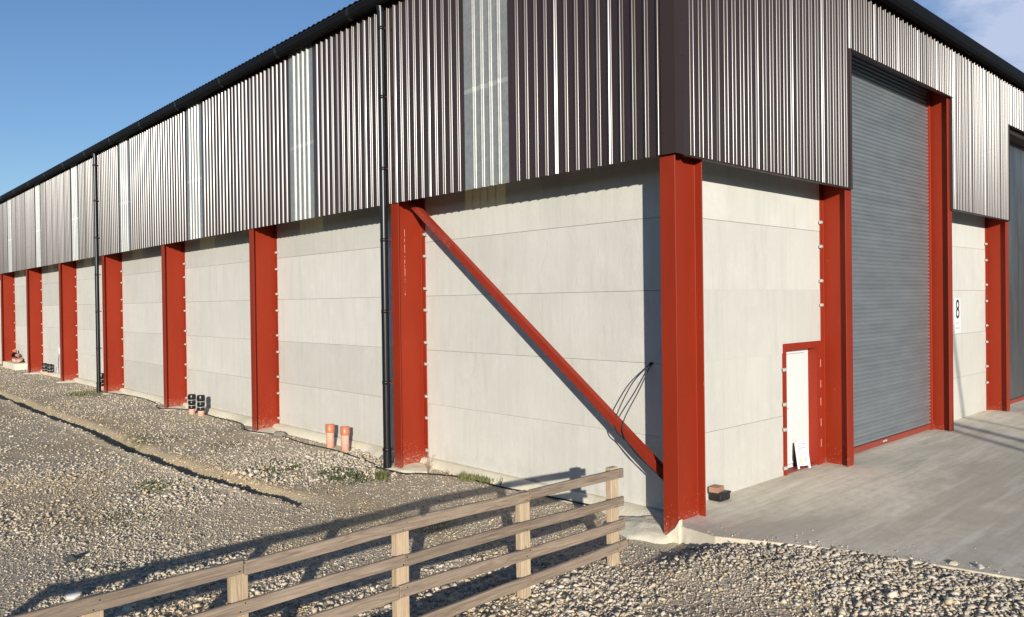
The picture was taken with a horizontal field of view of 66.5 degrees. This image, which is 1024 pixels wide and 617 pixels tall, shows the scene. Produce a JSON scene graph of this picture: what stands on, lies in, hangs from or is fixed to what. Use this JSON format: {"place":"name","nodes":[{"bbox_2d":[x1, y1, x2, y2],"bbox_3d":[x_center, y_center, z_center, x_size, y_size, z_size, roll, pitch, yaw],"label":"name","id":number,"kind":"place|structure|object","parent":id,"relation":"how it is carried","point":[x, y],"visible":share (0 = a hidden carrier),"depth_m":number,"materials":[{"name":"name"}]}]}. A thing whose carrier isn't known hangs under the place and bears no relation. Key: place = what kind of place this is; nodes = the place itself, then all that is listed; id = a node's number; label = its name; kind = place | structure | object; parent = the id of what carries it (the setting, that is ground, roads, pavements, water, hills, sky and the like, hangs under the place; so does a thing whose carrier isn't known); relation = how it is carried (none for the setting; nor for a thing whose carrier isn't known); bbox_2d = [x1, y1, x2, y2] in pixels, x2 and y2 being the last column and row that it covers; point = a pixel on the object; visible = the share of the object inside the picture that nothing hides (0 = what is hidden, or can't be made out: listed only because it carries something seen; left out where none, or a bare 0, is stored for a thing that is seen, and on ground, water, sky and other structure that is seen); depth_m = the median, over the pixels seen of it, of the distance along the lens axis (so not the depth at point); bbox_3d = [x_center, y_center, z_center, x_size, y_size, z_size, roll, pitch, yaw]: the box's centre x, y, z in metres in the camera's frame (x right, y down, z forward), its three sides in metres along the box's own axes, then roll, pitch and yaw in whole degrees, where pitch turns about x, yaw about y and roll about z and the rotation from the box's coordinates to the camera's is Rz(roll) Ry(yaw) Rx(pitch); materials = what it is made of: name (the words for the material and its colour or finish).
{"place":"outdoors","nodes":[
{"label":"outdoors","id":0,"kind":"place"},
{"bbox_2d":[0,364,1020,616],"bbox_3d":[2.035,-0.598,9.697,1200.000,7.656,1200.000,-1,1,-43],"label":"ground","id":1,"kind":"structure","parent":0,"point":[30,406],"depth_m":11.08,"materials":[{"name":"grey gravel"}]},
{"bbox_2d":[3,361,27,369],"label":"plinth","id":2,"kind":"structure","parent":1,"relation":"on","point":[15,365],"depth_m":38.71,"materials":[{"name":"concrete"}]},
{"bbox_2d":[42,363,46,374],"bbox_3d":[-21.317,2.803,35.625,0.225,0.620,0.220,-1,1,-43],"label":"soil pipe","id":3,"kind":"object","parent":1,"relation":"on","point":[44,368],"visible":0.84,"depth_m":35.54,"materials":[{"name":"black plastic"}]},
{"bbox_2d":[47,364,52,375],"bbox_3d":[-20.637,2.794,34.891,0.225,0.620,0.220,-1,1,-43],"label":"soil pipe","id":4,"kind":"object","parent":1,"relation":"on","point":[49,368],"visible":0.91,"depth_m":34.81,"materials":[{"name":"black plastic"}]},
{"bbox_2d":[65,554,76,563],"bbox_3d":[-5.287,2.993,9.335,0.157,0.096,0.166,-1,1,-43],"label":"stone","id":5,"kind":"object","parent":1,"relation":"on","point":[71,558],"visible":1,"depth_m":9.32,"materials":[{"name":"grey stone"}]},
{"bbox_2d":[60,589,82,600],"bbox_3d":[-4.489,2.955,8.026,0.145,0.116,0.317,0,1,37],"label":"stone","id":6,"kind":"object","parent":1,"relation":"on","point":[74,595],"visible":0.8,"depth_m":7.98,"materials":[{"name":"white stone"}]},
{"bbox_2d":[70,390,102,395],"bbox_3d":[-14.843,2.951,27.345,1.103,0.119,1.380,-1,1,-43],"label":"weed tuft","id":7,"kind":"object","parent":1,"relation":"on","point":[83,393],"visible":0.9,"depth_m":27.22,"materials":[{"name":"green plant"}]},
{"bbox_2d":[101,373,103,389],"bbox_3d":[-14.989,2.720,28.537,0.225,0.720,0.220,-1,1,-43],"label":"soil pipe","id":8,"kind":"object","parent":1,"relation":"on","point":[102,381],"visible":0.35,"depth_m":28.46,"materials":[{"name":"black plastic"}]},
{"bbox_2d":[136,480,169,490],"bbox_3d":[-6.072,2.987,13.229,0.546,0.064,0.688,-1,1,-43],"label":"weed tuft","id":9,"kind":"object","parent":1,"relation":"on","point":[157,487],"visible":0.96,"depth_m":13.17,"materials":[{"name":"green plant"}]},
{"bbox_2d":[0,367,382,496],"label":"gravel","id":10,"kind":"structure","parent":1,"relation":"on","point":[90,467],"depth_m":17.22,"materials":[{"name":"grey gravel"}]},
{"bbox_2d":[188,394,195,413],"bbox_3d":[-8.976,2.729,21.907,0.225,0.650,0.220,-1,1,-43],"label":"soil pipe","id":11,"kind":"object","parent":1,"relation":"on","point":[192,402],"visible":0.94,"depth_m":21.83,"materials":[{"name":"black plastic"}]},
{"bbox_2d":[197,395,204,415],"bbox_3d":[-8.573,2.721,21.531,0.225,0.670,0.220,-1,1,-43],"label":"soil pipe","id":12,"kind":"object","parent":1,"relation":"on","point":[200,404],"visible":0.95,"depth_m":21.45,"materials":[{"name":"black plastic"}]},
{"bbox_2d":[251,459,299,471],"bbox_3d":[-4.453,2.929,14.573,0.867,0.065,1.164,-1,1,-43],"label":"weed tuft","id":13,"kind":"object","parent":1,"relation":"on","point":[276,465],"visible":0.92,"depth_m":14.48,"materials":[{"name":"green plant"}]},
{"bbox_2d":[273,431,286,436],"bbox_3d":[-5.381,2.907,18.038,0.279,0.156,0.372,-1,1,-43],"label":"stone","id":14,"kind":"object","parent":1,"relation":"on","point":[278,433],"visible":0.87,"depth_m":17.93,"materials":[{"name":"grey stone"}]},
{"bbox_2d":[9,466,626,616],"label":"timber fence","id":15,"kind":"object","parent":1,"relation":"on","point":[236,572],"visible":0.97,"depth_m":6.94,"materials":[{"name":"brown wood"}]},
{"bbox_2d":[325,424,334,448],"bbox_3d":[-3.825,2.738,16.428,0.196,0.600,0.196,-1,1,-43],"label":"drain pipe","id":16,"kind":"object","parent":1,"relation":"on","point":[329,429],"visible":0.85,"depth_m":16.36,"materials":[{"name":"orange plastic"}]},
{"bbox_2d":[340,426,349,451],"bbox_3d":[-3.417,2.731,15.987,0.196,0.620,0.196,-1,1,-43],"label":"drain pipe","id":17,"kind":"object","parent":1,"relation":"on","point":[344,432],"visible":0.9,"depth_m":15.92,"materials":[{"name":"orange plastic"}]},
{"bbox_2d":[105,392,589,504],"bbox_3d":[-5.940,2.950,18.569,0.732,0.155,23.930,-1,1,-43],"label":"ground cable","id":18,"kind":"object","parent":1,"relation":"on","point":[367,460],"visible":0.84,"depth_m":14.38,"materials":[{"name":"black rubber"}]},
{"bbox_2d":[329,474,370,485],"bbox_3d":[-2.772,2.921,13.357,0.703,0.076,0.813,-1,0,-18],"label":"weed tuft","id":19,"kind":"object","parent":1,"relation":"on","point":[341,480],"visible":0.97,"depth_m":13.32,"materials":[{"name":"green plant"}]},
{"bbox_2d":[374,469,387,480],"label":"weed tuft","id":20,"kind":"object","parent":1,"relation":"on","point":[380,476],"visible":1,"depth_m":13.32,"materials":[{"name":"green plant"}]},
{"bbox_2d":[404,516,442,533],"bbox_3d":[-1.288,2.922,10.571,0.728,0.076,0.782,-1,0,6],"label":"weed tuft","id":21,"kind":"object","parent":1,"relation":"on","point":[429,527],"visible":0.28,"depth_m":10.39,"materials":[{"name":"green plant"}]},
{"bbox_2d":[422,454,433,472],"bbox_3d":[-1.499,2.738,13.852,0.216,0.434,0.221,0,1,30],"label":"dry weed","id":22,"kind":"object","parent":1,"relation":"on","point":[427,462],"visible":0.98,"depth_m":13.87,"materials":[{"name":"brown plant"}]},
{"bbox_2d":[456,470,482,481],"bbox_3d":[-0.717,2.858,13.351,0.433,0.153,0.539,-1,1,-43],"label":"weed tuft","id":23,"kind":"object","parent":1,"relation":"on","point":[463,477],"visible":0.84,"depth_m":13.23,"materials":[{"name":"green plant"}]},
{"bbox_2d":[479,475,493,484],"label":"weed tuft","id":24,"kind":"object","parent":1,"relation":"on","point":[481,479],"visible":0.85,"depth_m":13.01,"materials":[{"name":"green plant"}]},
{"bbox_2d":[0,0,1023,543],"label":"warehouse","id":25,"kind":"structure","parent":1,"relation":"on","point":[516,244],"depth_m":13.98,"materials":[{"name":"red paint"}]},
{"bbox_2d":[53,348,59,374],"bbox_3d":[-20.096,2.373,34.484,0.775,1.298,0.129,0,1,40],"label":"junction box","id":26,"kind":"object","parent":25,"relation":"attached to","point":[58,351],"visible":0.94,"depth_m":34.34,"materials":[{"name":"white paint"}]},
{"bbox_2d":[782,340,822,475],"bbox_3d":[4.726,1.603,12.868,1.349,2.103,0.259,-1,1,-43],"label":"personnel door","id":27,"kind":"structure","parent":25,"relation":"in","point":[801,361],"depth_m":13.09,"materials":[{"name":"white paint"}]},
{"bbox_2d":[954,298,960,332],"bbox_3d":[10.171,0.162,17.827,0.400,0.790,0.012,-1,1,-43],"label":"number sign","id":28,"kind":"object","parent":25,"relation":"attached to","point":[957,318],"visible":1,"depth_m":17.82,"materials":[{"name":"white plastic"}]},
{"bbox_2d":[1009,142,1023,403],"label":"steel door","id":29,"kind":"structure","parent":25,"relation":"in","point":[1016,223],"depth_m":20.74,"materials":[{"name":"grey paint"}]},
{"bbox_3d":[1.905,0.760,10.723,0.059,0.056,0.048,-1,1,-43],"label":"cable gland","id":30,"kind":"object","parent":25,"relation":"attached to","visible":0},
{"bbox_2d":[614,364,662,479],"bbox_3d":[1.859,1.530,10.497,0.444,1.569,1.034,-1,1,-43],"label":"hanging cable","id":31,"kind":"object","parent":30,"relation":"hanging from","point":[624,438],"visible":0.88,"depth_m":10.67,"materials":[{"name":"black rubber"}]},
{"bbox_2d":[622,364,659,475],"bbox_3d":[1.924,1.548,10.437,0.433,1.593,0.898,-1,1,-43],"label":"hanging cable","id":32,"kind":"object","parent":30,"relation":"hanging from","point":[629,408],"visible":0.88,"depth_m":10.67,"materials":[{"name":"black rubber"}]},
{"bbox_2d":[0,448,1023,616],"bbox_3d":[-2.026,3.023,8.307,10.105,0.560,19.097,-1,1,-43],"label":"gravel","id":33,"kind":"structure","parent":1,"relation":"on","point":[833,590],"depth_m":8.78,"materials":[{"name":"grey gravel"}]},
{"bbox_2d":[318,466,362,479],"bbox_3d":[-3.041,2.908,13.864,0.683,0.087,0.898,-1,1,-43],"label":"weed tuft","id":34,"kind":"object","parent":33,"relation":"on","point":[347,473],"visible":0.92,"depth_m":13.79,"materials":[{"name":"green plant"}]},
{"bbox_2d":[681,400,1023,581],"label":"concrete apron","id":35,"kind":"object","parent":1,"relation":"on","point":[955,494],"visible":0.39,"depth_m":10.59,"materials":[{"name":"grey concrete"}]},
{"bbox_2d":[708,489,730,501],"bbox_3d":[2.911,2.621,10.958,0.274,0.125,0.214,-1,1,-43],"label":"plastic tub","id":36,"kind":"object","parent":35,"relation":"on","point":[724,495],"visible":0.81,"depth_m":10.87,"materials":[{"name":"black plastic"}]},
{"bbox_2d":[709,484,723,492],"bbox_3d":[2.859,2.521,10.921,0.140,0.075,0.205,0,1,39],"label":"brick","id":37,"kind":"object","parent":36,"relation":"on","point":[715,488],"visible":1,"depth_m":10.86,"materials":[{"name":"brick"}]},
{"bbox_2d":[792,442,810,468],"bbox_3d":[4.753,2.410,12.858,0.252,0.417,0.180,-1,0,-20],"label":"warning board","id":38,"kind":"object","parent":35,"relation":"on","point":[800,455],"visible":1,"depth_m":12.82,"materials":[{"name":"white plastic"}]},
{"bbox_2d":[948,560,957,565],"bbox_3d":[4.644,2.697,8.223,0.145,0.079,0.103,-1,1,-43],"label":"stone","id":39,"kind":"object","parent":35,"relation":"on","point":[954,562],"visible":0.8,"depth_m":8.19,"materials":[{"name":"beige stone"}]},
{"bbox_2d":[975,564,984,568],"bbox_3d":[4.844,2.685,8.090,0.124,0.076,0.085,-1,1,-43],"label":"stone","id":40,"kind":"object","parent":35,"relation":"on","point":[979,566],"visible":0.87,"depth_m":8.07,"materials":[{"name":"white stone"}]},
{"bbox_2d":[0,0,1023,195],"label":"sky","id":41,"kind":"structure","parent":0,"point":[75,74],"materials":[{"name":"blue"}]},
{"bbox_2d":[633,541,1023,616],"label":"gravel","id":42,"kind":"structure","parent":0,"point":[783,553],"depth_m":8.32,"materials":[{"name":"grey gravel"}]},
{"bbox_2d":[707,526,1005,573],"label":"gravel","id":43,"kind":"structure","parent":0,"point":[809,542],"depth_m":8.87,"materials":[{"name":"grey gravel"}]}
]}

